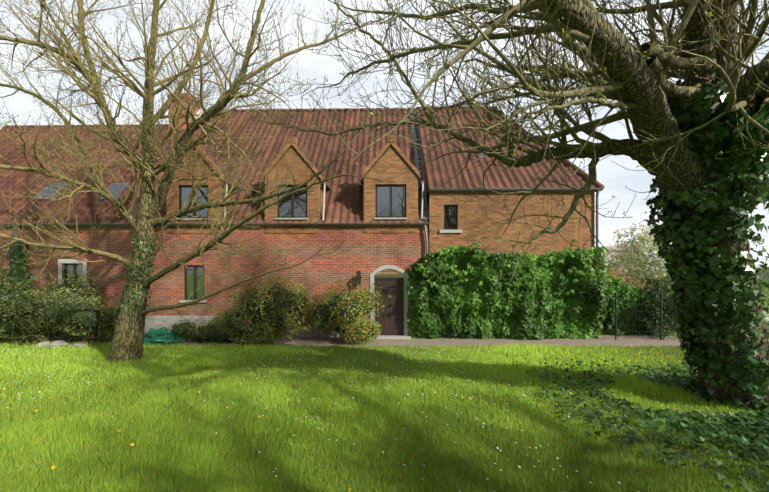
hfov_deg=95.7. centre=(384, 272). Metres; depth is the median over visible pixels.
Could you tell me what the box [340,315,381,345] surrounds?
quince bush
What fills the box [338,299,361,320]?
quince bush
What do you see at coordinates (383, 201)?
house window glass
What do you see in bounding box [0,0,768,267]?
sky
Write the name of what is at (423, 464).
daisies
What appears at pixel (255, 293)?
tall bush
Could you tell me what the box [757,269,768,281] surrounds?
treeline
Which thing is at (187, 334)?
low bush
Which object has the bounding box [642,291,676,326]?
dark bush
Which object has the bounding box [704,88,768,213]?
ivy trunk
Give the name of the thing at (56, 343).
rock
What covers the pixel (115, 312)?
bush leaves
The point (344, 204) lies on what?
roof
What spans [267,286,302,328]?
tall bush
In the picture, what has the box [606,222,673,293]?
blossom tree
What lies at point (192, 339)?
low bush
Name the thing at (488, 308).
ivy wall
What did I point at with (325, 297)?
quince bush
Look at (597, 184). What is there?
roof ridge caps
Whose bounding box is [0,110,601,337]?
house zinc gutters
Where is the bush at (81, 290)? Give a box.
[45,285,83,297]
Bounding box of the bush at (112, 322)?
[103,315,117,335]
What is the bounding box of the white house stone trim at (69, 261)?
[58,259,86,294]
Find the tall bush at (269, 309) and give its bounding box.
[261,298,284,325]
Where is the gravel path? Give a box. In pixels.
[0,335,682,346]
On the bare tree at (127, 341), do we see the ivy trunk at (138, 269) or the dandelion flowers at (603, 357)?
the ivy trunk at (138, 269)
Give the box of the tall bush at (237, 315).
[226,311,245,322]
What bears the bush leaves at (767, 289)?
on the lawn at (492, 406)
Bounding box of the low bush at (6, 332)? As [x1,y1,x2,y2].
[0,318,10,338]
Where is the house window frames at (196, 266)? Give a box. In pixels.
[64,185,456,299]
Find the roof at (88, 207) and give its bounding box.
[0,126,173,224]
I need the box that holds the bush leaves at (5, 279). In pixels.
[0,256,17,292]
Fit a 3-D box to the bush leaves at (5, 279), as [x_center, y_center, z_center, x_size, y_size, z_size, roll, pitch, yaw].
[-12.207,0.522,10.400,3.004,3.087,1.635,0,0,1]
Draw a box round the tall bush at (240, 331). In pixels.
[227,315,271,337]
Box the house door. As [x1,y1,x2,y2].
[374,280,403,335]
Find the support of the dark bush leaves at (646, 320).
on the gravel path
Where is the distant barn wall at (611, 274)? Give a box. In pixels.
[604,266,659,288]
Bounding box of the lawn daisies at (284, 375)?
[0,343,600,433]
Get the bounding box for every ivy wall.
[6,241,40,303]
[405,246,650,339]
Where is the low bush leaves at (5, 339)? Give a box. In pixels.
[0,320,51,344]
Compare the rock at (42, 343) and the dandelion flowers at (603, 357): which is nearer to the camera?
the dandelion flowers at (603, 357)
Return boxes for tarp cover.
[143,327,175,344]
[163,330,184,343]
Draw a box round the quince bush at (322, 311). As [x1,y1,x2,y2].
[313,302,332,329]
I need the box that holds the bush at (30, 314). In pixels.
[9,300,47,334]
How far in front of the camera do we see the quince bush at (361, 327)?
9.77 m
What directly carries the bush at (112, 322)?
on the gravel path
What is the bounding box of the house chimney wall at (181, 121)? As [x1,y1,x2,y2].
[169,93,200,129]
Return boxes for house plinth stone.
[144,316,344,336]
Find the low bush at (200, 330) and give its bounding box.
[195,323,238,341]
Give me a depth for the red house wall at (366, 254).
10.98 m
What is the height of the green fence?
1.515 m
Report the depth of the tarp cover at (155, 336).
9.82 m
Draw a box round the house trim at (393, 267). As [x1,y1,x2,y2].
[176,109,462,338]
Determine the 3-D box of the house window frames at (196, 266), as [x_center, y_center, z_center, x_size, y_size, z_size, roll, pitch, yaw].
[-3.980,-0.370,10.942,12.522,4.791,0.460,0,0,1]
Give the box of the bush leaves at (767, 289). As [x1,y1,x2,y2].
[665,265,768,307]
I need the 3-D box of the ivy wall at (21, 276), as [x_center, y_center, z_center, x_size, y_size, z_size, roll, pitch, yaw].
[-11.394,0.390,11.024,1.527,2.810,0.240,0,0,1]
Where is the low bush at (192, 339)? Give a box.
[185,333,199,341]
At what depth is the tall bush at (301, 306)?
10.22 m
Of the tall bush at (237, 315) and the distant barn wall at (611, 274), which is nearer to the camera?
the tall bush at (237, 315)
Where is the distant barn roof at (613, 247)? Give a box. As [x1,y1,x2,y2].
[595,246,662,265]
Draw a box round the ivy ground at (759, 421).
[504,352,768,491]
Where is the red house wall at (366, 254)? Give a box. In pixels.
[0,226,428,335]
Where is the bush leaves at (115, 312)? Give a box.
[88,307,145,341]
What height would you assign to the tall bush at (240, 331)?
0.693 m
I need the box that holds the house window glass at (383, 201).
[40,184,455,297]
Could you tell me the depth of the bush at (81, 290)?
10.57 m
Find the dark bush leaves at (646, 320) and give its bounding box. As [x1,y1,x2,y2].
[626,276,679,336]
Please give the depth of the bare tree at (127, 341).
7.43 m
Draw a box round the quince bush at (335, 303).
[326,293,363,333]
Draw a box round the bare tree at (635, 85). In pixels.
[233,0,768,405]
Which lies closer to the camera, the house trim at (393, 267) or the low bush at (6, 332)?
the low bush at (6, 332)
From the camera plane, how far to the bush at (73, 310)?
9.24 m
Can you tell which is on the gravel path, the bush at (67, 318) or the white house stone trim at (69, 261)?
the bush at (67, 318)
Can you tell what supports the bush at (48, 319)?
attached to the bush at (67, 318)
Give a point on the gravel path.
(636, 340)
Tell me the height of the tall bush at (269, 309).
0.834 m
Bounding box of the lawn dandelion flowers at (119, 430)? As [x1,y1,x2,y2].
[35,343,661,490]
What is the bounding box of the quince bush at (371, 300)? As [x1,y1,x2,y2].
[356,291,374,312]
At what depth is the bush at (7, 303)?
9.37 m
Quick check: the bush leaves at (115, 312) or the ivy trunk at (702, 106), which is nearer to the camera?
the ivy trunk at (702, 106)
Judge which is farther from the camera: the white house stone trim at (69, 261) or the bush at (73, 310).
the white house stone trim at (69, 261)
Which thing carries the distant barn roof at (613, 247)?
on the distant barn wall at (611, 274)
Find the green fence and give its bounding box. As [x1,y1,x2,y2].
[615,290,768,339]
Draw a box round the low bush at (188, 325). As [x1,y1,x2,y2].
[172,322,195,334]
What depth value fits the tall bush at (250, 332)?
9.54 m
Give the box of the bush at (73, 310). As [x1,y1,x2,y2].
[58,300,102,330]
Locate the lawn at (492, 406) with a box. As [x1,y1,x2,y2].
[0,286,768,491]
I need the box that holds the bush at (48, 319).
[32,291,91,333]
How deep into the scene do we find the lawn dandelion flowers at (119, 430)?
4.80 m
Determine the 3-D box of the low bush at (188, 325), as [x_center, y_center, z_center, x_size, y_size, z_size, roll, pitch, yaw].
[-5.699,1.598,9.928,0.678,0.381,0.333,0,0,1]
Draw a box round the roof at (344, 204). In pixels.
[97,110,427,224]
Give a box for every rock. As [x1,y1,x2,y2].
[36,341,49,346]
[45,340,71,347]
[71,342,87,346]
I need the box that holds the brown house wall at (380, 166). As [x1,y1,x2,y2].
[163,118,594,337]
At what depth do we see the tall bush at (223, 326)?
9.63 m
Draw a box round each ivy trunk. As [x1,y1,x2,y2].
[118,236,159,315]
[642,160,768,411]
[667,69,731,184]
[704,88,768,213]
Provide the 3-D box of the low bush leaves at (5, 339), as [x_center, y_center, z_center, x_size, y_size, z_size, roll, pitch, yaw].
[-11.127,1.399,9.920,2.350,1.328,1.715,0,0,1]
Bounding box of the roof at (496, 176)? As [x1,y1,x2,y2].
[417,108,601,187]
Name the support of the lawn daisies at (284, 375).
on the lawn at (492, 406)
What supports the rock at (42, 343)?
on the lawn at (492, 406)
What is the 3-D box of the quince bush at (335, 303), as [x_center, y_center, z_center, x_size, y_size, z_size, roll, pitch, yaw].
[-1.234,1.186,10.119,1.156,1.186,0.660,0,0,26]
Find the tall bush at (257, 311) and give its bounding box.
[246,294,271,327]
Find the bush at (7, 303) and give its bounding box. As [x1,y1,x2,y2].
[0,292,32,317]
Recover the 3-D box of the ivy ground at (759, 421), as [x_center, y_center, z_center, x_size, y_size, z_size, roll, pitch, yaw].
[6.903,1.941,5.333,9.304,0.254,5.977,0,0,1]
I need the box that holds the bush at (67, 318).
[0,273,119,344]
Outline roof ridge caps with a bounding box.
[5,106,604,190]
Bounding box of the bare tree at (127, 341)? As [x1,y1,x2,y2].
[0,0,406,363]
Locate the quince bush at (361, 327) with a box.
[353,324,370,340]
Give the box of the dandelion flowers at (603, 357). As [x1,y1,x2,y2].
[489,345,671,366]
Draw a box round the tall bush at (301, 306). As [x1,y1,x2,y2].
[290,290,306,308]
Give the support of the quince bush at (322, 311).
on the quince bush at (325, 297)
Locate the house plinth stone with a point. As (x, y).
(157, 322)
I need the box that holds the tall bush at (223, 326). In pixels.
[206,304,288,344]
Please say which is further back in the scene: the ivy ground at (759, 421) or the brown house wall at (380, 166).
the brown house wall at (380, 166)
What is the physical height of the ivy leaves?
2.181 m
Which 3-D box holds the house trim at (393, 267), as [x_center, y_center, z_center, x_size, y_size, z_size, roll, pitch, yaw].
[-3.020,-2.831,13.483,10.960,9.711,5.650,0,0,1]
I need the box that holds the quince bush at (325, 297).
[304,277,383,343]
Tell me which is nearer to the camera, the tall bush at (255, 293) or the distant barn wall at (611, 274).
the tall bush at (255, 293)
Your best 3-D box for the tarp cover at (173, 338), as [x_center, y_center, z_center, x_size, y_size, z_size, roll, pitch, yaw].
[-6.144,1.838,10.070,0.645,0.374,0.600,0,0,39]
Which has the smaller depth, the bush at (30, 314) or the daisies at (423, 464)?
the daisies at (423, 464)
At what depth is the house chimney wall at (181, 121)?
15.15 m
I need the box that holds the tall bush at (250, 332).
[243,326,264,338]
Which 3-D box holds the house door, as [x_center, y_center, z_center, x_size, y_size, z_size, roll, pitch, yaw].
[0.147,1.125,11.028,0.930,1.800,0.060,0,0,1]
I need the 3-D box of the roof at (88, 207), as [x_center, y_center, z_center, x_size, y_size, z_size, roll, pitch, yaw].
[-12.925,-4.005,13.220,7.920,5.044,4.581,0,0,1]
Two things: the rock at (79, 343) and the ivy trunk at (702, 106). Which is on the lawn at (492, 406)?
the rock at (79, 343)
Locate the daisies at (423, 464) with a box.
[259,398,638,491]
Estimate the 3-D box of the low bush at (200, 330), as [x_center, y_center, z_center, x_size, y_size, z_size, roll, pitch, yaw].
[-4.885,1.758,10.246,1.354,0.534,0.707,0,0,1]
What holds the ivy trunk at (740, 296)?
on the lawn at (492, 406)
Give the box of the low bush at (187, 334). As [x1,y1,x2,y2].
[165,312,244,343]
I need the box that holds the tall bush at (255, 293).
[225,271,320,345]
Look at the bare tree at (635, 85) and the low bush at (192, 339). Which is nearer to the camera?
the bare tree at (635, 85)

